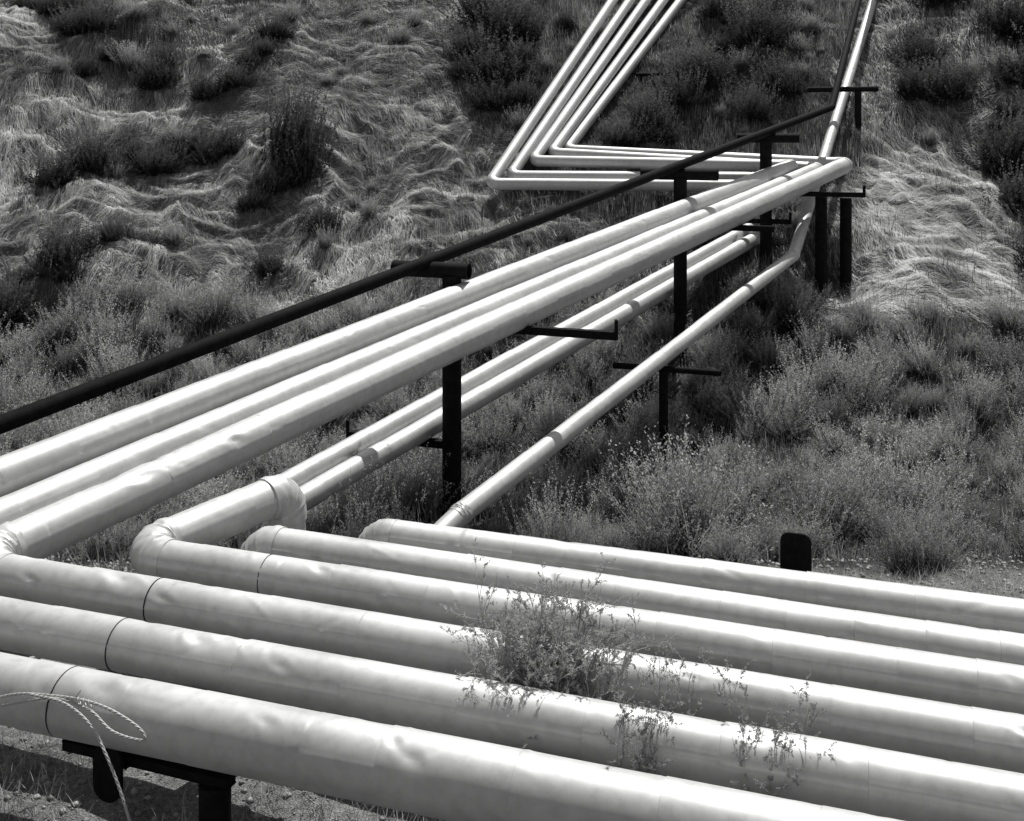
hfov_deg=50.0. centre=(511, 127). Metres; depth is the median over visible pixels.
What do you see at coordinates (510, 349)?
shrub
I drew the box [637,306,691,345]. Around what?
shrub
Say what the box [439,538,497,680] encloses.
weed
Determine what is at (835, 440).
shrub
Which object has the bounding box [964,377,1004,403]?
shrub
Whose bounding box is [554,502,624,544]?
shrub
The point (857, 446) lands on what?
shrub
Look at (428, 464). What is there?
shrub
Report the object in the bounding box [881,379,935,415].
shrub
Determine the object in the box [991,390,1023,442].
shrub
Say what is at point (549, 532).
shrub
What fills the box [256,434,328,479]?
shrub
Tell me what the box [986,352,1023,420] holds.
shrub
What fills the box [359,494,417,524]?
shrub
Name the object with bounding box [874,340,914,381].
shrub
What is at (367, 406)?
shrub
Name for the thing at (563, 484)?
shrub
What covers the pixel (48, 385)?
shrub
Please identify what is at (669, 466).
shrub
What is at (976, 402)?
shrub
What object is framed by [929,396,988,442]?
shrub
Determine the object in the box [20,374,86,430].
shrub
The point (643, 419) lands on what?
shrub
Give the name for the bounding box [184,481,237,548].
shrub
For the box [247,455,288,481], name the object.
shrub
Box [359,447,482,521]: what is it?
shrub
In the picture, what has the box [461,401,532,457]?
shrub
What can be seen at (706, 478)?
shrub
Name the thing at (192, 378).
shrub
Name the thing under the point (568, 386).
shrub
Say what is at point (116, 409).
shrub
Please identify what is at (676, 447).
shrub
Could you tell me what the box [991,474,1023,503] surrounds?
shrub
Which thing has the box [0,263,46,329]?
shrub
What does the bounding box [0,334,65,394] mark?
shrub
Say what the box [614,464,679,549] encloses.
shrub
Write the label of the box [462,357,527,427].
shrub
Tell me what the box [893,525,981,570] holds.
shrub
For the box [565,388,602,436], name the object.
shrub
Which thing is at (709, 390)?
shrub
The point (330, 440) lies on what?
shrub
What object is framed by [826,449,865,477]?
shrub
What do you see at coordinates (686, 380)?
shrub
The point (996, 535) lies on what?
shrub
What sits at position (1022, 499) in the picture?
shrub
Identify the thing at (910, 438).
shrub
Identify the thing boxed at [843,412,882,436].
shrub
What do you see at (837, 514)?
shrub
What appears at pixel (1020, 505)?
shrub
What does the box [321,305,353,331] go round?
shrub
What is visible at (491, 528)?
shrub
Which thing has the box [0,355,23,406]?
shrub
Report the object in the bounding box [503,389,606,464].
shrub
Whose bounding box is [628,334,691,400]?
shrub
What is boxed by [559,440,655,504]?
shrub
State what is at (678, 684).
weed
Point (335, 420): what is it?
shrub
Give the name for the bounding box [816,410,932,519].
shrub
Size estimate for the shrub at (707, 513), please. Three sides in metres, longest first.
3.701 x 3.091 x 2.006 m
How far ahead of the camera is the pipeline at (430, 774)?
7.80 m
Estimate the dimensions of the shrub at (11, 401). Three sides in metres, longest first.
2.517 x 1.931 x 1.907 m
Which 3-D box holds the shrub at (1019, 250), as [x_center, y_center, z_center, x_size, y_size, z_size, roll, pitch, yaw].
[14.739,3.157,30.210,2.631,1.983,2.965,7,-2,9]
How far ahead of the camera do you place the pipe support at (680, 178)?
26.15 m
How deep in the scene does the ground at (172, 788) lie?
32.31 m
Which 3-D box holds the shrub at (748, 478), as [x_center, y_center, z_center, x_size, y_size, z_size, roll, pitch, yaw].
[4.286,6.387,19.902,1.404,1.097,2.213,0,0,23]
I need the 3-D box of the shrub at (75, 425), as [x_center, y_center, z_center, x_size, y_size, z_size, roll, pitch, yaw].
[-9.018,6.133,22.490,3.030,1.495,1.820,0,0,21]
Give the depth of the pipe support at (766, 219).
30.34 m
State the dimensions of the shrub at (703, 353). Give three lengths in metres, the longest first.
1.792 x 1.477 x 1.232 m
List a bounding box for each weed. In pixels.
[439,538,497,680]
[452,551,680,748]
[595,632,690,774]
[662,643,711,715]
[697,646,754,721]
[710,670,836,795]
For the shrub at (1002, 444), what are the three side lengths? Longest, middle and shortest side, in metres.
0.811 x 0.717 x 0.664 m
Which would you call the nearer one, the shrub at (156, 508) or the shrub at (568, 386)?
the shrub at (156, 508)
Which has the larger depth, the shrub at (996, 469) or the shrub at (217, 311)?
the shrub at (217, 311)
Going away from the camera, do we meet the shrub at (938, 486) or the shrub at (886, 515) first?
the shrub at (886, 515)
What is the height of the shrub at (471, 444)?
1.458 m
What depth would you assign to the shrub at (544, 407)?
23.40 m
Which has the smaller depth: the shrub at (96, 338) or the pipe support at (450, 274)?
the pipe support at (450, 274)
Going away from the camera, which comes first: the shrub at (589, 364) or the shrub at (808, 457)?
the shrub at (808, 457)
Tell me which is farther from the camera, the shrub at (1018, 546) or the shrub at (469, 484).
the shrub at (469, 484)
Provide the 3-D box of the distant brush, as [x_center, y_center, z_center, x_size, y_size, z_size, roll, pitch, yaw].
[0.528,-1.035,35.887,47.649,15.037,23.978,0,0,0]
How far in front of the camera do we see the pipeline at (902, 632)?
9.90 m
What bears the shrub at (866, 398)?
on the ground at (172, 788)
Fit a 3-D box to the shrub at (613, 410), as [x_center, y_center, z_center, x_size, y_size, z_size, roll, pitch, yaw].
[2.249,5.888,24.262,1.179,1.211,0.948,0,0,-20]
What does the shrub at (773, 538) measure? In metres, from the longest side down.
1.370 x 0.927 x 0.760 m
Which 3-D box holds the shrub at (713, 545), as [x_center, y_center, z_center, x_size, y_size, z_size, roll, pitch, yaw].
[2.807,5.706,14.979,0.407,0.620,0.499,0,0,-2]
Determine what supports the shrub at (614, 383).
on the ground at (172, 788)
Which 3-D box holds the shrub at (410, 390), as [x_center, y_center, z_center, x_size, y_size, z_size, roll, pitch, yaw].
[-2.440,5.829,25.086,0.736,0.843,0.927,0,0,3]
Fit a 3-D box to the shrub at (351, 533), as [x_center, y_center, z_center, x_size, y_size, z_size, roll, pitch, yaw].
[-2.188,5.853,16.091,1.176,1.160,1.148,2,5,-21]
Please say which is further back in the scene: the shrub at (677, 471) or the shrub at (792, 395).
the shrub at (792, 395)
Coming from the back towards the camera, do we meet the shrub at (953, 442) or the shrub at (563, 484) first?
the shrub at (953, 442)
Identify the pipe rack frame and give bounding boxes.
[62,689,313,820]
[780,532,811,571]
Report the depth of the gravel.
12.79 m
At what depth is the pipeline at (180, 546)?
9.65 m
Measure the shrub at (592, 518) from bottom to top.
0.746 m
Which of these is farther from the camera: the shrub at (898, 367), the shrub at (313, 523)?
the shrub at (898, 367)
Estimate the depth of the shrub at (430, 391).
24.11 m
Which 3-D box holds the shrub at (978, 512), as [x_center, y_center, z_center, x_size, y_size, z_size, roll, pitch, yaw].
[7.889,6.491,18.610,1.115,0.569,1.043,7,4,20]
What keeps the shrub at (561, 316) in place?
on the ground at (172, 788)
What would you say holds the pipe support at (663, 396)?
on the ground at (172, 788)
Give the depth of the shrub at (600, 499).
19.10 m
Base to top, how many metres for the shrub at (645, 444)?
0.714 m
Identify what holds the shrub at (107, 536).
on the ground at (172, 788)
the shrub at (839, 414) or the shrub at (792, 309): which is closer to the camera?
the shrub at (839, 414)
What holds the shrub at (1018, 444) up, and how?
on the ground at (172, 788)
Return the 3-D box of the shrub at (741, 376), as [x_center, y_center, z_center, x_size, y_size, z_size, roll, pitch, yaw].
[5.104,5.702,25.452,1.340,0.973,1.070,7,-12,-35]
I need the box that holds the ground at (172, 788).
[0,0,1023,820]
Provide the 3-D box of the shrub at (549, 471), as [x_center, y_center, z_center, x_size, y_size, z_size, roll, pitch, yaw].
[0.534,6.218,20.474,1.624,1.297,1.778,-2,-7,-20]
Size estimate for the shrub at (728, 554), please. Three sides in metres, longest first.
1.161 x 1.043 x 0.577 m
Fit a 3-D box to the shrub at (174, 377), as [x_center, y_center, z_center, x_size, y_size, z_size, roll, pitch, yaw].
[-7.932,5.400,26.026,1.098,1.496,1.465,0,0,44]
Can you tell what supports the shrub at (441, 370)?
on the ground at (172, 788)
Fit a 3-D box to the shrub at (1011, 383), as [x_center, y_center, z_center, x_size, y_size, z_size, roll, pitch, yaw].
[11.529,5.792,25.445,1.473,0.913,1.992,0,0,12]
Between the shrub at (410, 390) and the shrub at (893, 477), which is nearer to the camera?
the shrub at (893, 477)
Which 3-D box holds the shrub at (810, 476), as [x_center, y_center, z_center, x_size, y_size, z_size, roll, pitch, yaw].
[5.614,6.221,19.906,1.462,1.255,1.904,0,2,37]
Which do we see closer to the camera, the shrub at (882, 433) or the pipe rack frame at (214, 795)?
the pipe rack frame at (214, 795)
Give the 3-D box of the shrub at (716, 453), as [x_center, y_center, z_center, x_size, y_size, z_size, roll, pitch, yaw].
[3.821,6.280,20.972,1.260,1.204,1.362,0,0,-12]
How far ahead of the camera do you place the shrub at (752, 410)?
23.85 m
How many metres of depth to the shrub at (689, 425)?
23.67 m
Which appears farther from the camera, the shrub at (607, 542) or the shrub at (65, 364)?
the shrub at (65, 364)
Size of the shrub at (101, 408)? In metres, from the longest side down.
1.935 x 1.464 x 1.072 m
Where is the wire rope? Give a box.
[0,690,146,820]
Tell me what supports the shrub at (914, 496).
on the ground at (172, 788)
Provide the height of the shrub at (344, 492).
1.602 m
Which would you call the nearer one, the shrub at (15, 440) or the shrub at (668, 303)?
the shrub at (15, 440)
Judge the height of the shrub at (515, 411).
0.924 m
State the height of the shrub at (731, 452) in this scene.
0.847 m
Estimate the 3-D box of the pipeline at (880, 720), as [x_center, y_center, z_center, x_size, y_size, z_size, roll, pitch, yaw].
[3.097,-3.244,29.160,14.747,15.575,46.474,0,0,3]
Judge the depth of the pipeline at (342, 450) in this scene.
24.07 m
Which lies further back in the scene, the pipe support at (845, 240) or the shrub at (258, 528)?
the pipe support at (845, 240)
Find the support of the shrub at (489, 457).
on the ground at (172, 788)
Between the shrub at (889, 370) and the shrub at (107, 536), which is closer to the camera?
the shrub at (107, 536)
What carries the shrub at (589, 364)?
on the ground at (172, 788)
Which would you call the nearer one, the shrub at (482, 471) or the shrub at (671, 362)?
the shrub at (482, 471)
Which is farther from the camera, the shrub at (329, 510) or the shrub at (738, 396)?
the shrub at (738, 396)
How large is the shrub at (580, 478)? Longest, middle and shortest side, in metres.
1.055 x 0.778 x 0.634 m
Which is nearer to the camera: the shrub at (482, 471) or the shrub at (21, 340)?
the shrub at (482, 471)
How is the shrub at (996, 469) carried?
on the ground at (172, 788)
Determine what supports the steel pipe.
on the pipe support at (680, 178)
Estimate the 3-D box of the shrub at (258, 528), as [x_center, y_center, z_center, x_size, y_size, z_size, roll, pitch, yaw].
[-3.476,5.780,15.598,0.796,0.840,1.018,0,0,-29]
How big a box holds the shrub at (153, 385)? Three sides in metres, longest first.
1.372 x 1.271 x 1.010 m
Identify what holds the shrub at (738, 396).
on the ground at (172, 788)
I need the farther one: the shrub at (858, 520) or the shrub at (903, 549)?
the shrub at (858, 520)
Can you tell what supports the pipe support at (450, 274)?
on the ground at (172, 788)
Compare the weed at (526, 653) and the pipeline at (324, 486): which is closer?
the weed at (526, 653)
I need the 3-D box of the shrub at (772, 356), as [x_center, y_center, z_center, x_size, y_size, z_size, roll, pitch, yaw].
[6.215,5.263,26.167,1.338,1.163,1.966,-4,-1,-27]
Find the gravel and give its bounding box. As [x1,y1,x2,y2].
[0,507,1023,820]
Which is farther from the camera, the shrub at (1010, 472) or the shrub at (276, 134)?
the shrub at (276, 134)
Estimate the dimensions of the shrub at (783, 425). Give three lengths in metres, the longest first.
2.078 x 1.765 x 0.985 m
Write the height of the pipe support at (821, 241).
3.067 m
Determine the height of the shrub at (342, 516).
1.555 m
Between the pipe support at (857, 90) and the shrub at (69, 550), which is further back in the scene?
the pipe support at (857, 90)
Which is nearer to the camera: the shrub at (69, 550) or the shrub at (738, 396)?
the shrub at (69, 550)
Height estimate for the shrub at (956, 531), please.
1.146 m
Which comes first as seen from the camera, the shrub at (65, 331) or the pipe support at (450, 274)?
the pipe support at (450, 274)
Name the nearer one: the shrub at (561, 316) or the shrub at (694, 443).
the shrub at (694, 443)
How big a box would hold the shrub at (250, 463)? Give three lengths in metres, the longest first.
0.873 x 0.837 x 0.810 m
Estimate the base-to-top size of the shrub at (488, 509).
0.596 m
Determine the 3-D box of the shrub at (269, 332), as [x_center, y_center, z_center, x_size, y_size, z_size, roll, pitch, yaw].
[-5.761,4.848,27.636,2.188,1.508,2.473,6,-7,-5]
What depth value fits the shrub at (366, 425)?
22.80 m
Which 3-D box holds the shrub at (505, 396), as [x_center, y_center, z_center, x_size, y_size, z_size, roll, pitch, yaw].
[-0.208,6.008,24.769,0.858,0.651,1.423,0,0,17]
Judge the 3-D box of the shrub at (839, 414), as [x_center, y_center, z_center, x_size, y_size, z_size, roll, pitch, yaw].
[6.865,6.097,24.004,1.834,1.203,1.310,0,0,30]
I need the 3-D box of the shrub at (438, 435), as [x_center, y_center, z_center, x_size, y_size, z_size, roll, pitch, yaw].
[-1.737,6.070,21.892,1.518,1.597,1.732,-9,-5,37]
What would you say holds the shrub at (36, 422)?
on the ground at (172, 788)
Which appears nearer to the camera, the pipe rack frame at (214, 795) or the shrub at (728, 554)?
the pipe rack frame at (214, 795)
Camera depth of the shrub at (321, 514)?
17.64 m
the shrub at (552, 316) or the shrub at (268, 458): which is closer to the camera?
the shrub at (268, 458)
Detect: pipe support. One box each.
[346,260,617,515]
[613,362,720,471]
[631,72,684,79]
[640,168,774,366]
[737,133,865,265]
[808,86,878,132]
[815,197,826,298]
[840,197,851,289]
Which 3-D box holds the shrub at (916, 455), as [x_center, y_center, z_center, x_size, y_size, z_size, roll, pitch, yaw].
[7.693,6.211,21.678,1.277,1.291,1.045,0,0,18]
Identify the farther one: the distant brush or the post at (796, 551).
the distant brush
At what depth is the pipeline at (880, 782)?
8.25 m
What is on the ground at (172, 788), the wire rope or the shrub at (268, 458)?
the shrub at (268, 458)
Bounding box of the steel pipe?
[0,0,861,433]
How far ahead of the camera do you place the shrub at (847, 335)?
27.03 m
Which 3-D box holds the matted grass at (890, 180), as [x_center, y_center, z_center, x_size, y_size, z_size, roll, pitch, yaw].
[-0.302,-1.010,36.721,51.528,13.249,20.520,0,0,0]
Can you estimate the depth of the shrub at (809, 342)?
26.50 m
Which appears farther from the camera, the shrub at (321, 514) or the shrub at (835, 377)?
the shrub at (835, 377)
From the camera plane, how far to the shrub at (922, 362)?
25.97 m
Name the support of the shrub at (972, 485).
on the ground at (172, 788)
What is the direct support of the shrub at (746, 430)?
on the ground at (172, 788)
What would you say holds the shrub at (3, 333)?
on the ground at (172, 788)
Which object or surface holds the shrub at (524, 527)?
on the ground at (172, 788)
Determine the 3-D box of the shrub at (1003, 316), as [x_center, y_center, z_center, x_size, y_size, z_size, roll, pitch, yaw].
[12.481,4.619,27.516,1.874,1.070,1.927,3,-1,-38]
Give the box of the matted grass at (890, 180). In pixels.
[0,0,1023,356]
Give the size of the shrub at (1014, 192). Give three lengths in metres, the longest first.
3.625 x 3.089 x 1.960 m
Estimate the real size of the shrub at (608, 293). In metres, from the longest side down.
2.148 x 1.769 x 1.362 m
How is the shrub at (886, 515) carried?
on the ground at (172, 788)
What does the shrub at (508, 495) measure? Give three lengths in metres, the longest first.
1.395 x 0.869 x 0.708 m
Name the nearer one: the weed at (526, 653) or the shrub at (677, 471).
the weed at (526, 653)
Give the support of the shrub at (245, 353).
on the ground at (172, 788)
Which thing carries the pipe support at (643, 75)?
on the ground at (172, 788)
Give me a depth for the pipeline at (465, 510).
20.24 m
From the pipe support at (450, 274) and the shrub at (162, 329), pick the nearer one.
the pipe support at (450, 274)
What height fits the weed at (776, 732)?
1.622 m
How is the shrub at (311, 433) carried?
on the ground at (172, 788)
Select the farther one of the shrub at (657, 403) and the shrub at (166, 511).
the shrub at (657, 403)
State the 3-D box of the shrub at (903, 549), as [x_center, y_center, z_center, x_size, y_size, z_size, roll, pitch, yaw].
[4.992,4.993,13.699,1.344,1.273,1.164,-8,2,-35]
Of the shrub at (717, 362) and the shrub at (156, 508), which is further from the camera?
the shrub at (717, 362)
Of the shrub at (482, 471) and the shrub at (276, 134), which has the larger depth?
the shrub at (276, 134)
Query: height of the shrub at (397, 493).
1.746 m
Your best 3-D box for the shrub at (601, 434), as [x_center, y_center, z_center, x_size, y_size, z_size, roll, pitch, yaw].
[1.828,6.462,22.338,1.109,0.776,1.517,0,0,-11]
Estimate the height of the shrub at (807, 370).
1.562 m
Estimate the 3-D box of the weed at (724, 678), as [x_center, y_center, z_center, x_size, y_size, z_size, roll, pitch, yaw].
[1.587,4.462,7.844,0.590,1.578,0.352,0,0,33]
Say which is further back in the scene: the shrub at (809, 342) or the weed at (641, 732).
the shrub at (809, 342)
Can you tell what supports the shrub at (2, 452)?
on the ground at (172, 788)
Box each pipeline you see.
[0,0,902,820]
[0,0,1023,773]
[0,0,1023,820]
[130,474,1023,714]
[238,0,757,548]
[240,525,1023,664]
[262,0,759,526]
[358,518,1023,633]
[435,0,876,527]
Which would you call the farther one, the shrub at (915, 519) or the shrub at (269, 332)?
the shrub at (269, 332)
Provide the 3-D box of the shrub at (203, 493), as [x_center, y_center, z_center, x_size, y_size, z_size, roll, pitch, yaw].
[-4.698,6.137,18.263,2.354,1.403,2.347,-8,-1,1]
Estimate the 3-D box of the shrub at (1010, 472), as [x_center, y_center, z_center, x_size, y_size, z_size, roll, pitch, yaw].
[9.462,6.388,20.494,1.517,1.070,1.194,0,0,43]
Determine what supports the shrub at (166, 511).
on the ground at (172, 788)
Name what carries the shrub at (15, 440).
on the ground at (172, 788)
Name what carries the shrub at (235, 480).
on the ground at (172, 788)
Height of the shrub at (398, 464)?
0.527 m
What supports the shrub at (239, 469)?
on the ground at (172, 788)
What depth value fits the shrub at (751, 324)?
27.08 m
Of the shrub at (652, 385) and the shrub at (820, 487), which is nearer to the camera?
the shrub at (820, 487)
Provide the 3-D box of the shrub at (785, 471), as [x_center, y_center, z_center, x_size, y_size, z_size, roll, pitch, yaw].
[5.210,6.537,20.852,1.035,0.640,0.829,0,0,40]
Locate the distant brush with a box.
[0,0,1023,415]
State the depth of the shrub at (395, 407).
23.95 m
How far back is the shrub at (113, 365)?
25.36 m
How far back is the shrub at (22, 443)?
20.89 m
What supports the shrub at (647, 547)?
on the ground at (172, 788)
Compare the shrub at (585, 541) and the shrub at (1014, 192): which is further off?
the shrub at (1014, 192)
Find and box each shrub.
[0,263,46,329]
[0,311,69,367]
[0,316,19,360]
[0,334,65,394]
[0,350,75,434]
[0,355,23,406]
[0,398,87,454]
[0,429,60,455]
[0,434,46,455]
[3,373,54,443]
[6,362,57,404]
[8,289,127,347]
[16,390,110,442]
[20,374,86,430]
[40,316,97,378]
[53,392,129,429]
[53,542,83,557]
[62,516,150,560]
[63,315,163,401]
[68,278,141,361]
[79,256,174,316]
[92,370,151,417]
[100,505,158,542]
[116,515,147,552]
[118,490,189,528]
[122,370,170,398]
[127,293,179,344]
[138,328,201,387]
[145,493,193,522]
[160,369,225,391]
[160,463,285,515]
[163,494,186,509]
[165,265,271,330]
[177,350,250,382]
[184,467,253,505]
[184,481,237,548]
[216,460,264,478]
[217,333,274,364]
[234,522,267,548]
[235,324,310,365]
[235,426,320,477]
[237,483,337,539]
[239,289,320,348]
[241,458,259,472]
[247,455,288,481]
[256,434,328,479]
[260,60,344,174]
[270,435,407,519]
[274,422,330,458]
[300,420,360,454]
[307,436,430,530]
[307,497,344,533]
[309,455,402,536]
[309,486,358,528]
[317,410,355,429]
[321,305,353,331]
[330,493,387,537]
[342,413,401,455]
[350,410,383,429]
[355,381,428,421]
[355,389,398,413]
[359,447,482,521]
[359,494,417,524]
[366,452,431,492]
[387,435,466,492]
[390,379,418,399]
[390,461,408,477]
[400,398,481,468]
[406,372,441,400]
[412,355,474,396]
[429,356,472,386]
[433,413,503,456]
[434,452,513,505]
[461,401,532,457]
[461,487,505,516]
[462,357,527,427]
[465,269,525,346]
[465,456,499,483]
[474,340,549,388]
[476,440,504,467]
[479,468,521,511]
[480,508,515,534]
[490,389,518,406]
[494,387,532,429]
[495,431,573,528]
[500,472,604,542]
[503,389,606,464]
[506,433,581,494]
[506,495,591,536]
[511,378,611,434]
[514,369,571,412]
[520,301,592,355]
[532,462,589,509]
[538,466,640,519]
[539,305,572,323]
[546,370,598,402]
[553,464,595,494]
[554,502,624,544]
[557,307,619,391]
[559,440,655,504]
[564,421,649,479]
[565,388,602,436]
[566,332,636,367]
[567,279,627,316]
[567,508,603,545]
[575,499,610,541]
[576,508,639,549]
[579,426,628,457]
[581,370,631,422]
[584,414,816,563]
[596,371,652,402]
[606,379,692,449]
[612,488,693,554]
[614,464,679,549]
[624,427,657,458]
[627,437,714,519]
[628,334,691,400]
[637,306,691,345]
[637,404,692,476]
[637,439,700,485]
[638,322,702,366]
[638,463,667,484]
[639,259,702,309]
[644,390,672,417]
[669,349,716,392]
[670,392,703,432]
[670,425,713,449]
[679,359,764,422]
[687,321,746,365]
[688,323,750,385]
[688,519,772,564]
[689,456,719,497]
[692,422,743,485]
[693,363,802,436]
[699,465,774,523]
[700,433,774,469]
[702,520,727,559]
[709,448,786,506]
[711,359,753,394]
[720,412,767,441]
[726,383,767,406]
[729,302,780,340]
[735,330,805,374]
[742,341,847,409]
[746,389,832,441]
[750,507,807,561]
[752,367,827,419]
[752,425,905,548]
[757,271,851,334]
[759,507,854,558]
[762,455,809,486]
[764,438,851,506]
[767,307,845,369]
[773,449,898,528]
[791,441,828,470]
[793,407,873,456]
[796,336,897,396]
[797,378,864,432]
[812,307,867,343]
[816,340,907,421]
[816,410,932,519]
[823,332,913,400]
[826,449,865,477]
[838,429,1007,530]
[841,440,873,459]
[842,464,899,540]
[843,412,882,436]
[845,480,969,575]
[857,393,908,452]
[857,483,972,556]
[859,489,920,538]
[862,459,913,494]
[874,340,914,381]
[877,407,935,472]
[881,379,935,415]
[886,481,1009,556]
[889,325,958,377]
[892,460,980,511]
[893,418,932,449]
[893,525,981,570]
[898,409,995,461]
[903,380,954,409]
[923,445,995,497]
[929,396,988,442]
[938,351,1017,425]
[952,487,1006,529]
[957,152,1023,215]
[957,317,1023,377]
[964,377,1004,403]
[965,288,1023,334]
[973,356,1023,396]
[973,486,1023,561]
[974,514,1011,553]
[975,445,1023,494]
[984,434,1018,453]
[985,401,1023,466]
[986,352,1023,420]
[988,442,1012,477]
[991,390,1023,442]
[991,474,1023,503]
[1001,464,1023,543]
[1001,476,1023,517]
[1002,209,1023,274]
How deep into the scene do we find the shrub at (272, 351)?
25.85 m
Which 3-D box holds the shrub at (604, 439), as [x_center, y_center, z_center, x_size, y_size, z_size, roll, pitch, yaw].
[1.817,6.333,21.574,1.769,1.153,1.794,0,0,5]
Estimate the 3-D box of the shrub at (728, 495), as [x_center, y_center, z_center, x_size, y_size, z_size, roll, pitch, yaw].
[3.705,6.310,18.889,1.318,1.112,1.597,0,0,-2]
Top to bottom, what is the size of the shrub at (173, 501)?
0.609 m
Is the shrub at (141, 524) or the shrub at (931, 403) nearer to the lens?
the shrub at (141, 524)
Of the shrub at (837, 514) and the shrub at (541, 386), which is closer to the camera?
the shrub at (837, 514)
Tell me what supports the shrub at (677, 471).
on the ground at (172, 788)
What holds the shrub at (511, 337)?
on the ground at (172, 788)
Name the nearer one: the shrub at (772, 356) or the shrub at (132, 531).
the shrub at (132, 531)
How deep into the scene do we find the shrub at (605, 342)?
26.42 m
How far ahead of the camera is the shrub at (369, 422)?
23.45 m
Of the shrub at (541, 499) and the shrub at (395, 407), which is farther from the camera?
the shrub at (395, 407)
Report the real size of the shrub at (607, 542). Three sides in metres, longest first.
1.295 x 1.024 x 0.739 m
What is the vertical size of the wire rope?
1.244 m
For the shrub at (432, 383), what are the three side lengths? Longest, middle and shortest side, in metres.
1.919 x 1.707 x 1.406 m
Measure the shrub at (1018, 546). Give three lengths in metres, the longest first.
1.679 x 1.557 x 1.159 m
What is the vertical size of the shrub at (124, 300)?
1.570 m
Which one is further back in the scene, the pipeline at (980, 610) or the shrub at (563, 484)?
the shrub at (563, 484)
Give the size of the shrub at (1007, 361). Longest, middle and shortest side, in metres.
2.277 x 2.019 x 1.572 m
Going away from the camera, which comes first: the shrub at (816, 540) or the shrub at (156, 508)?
the shrub at (816, 540)
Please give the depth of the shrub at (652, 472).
20.89 m
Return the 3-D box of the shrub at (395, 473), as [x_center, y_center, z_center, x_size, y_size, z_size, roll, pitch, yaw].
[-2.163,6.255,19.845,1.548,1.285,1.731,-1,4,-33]
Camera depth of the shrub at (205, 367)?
25.63 m
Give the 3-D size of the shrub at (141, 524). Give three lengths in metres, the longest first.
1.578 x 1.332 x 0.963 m

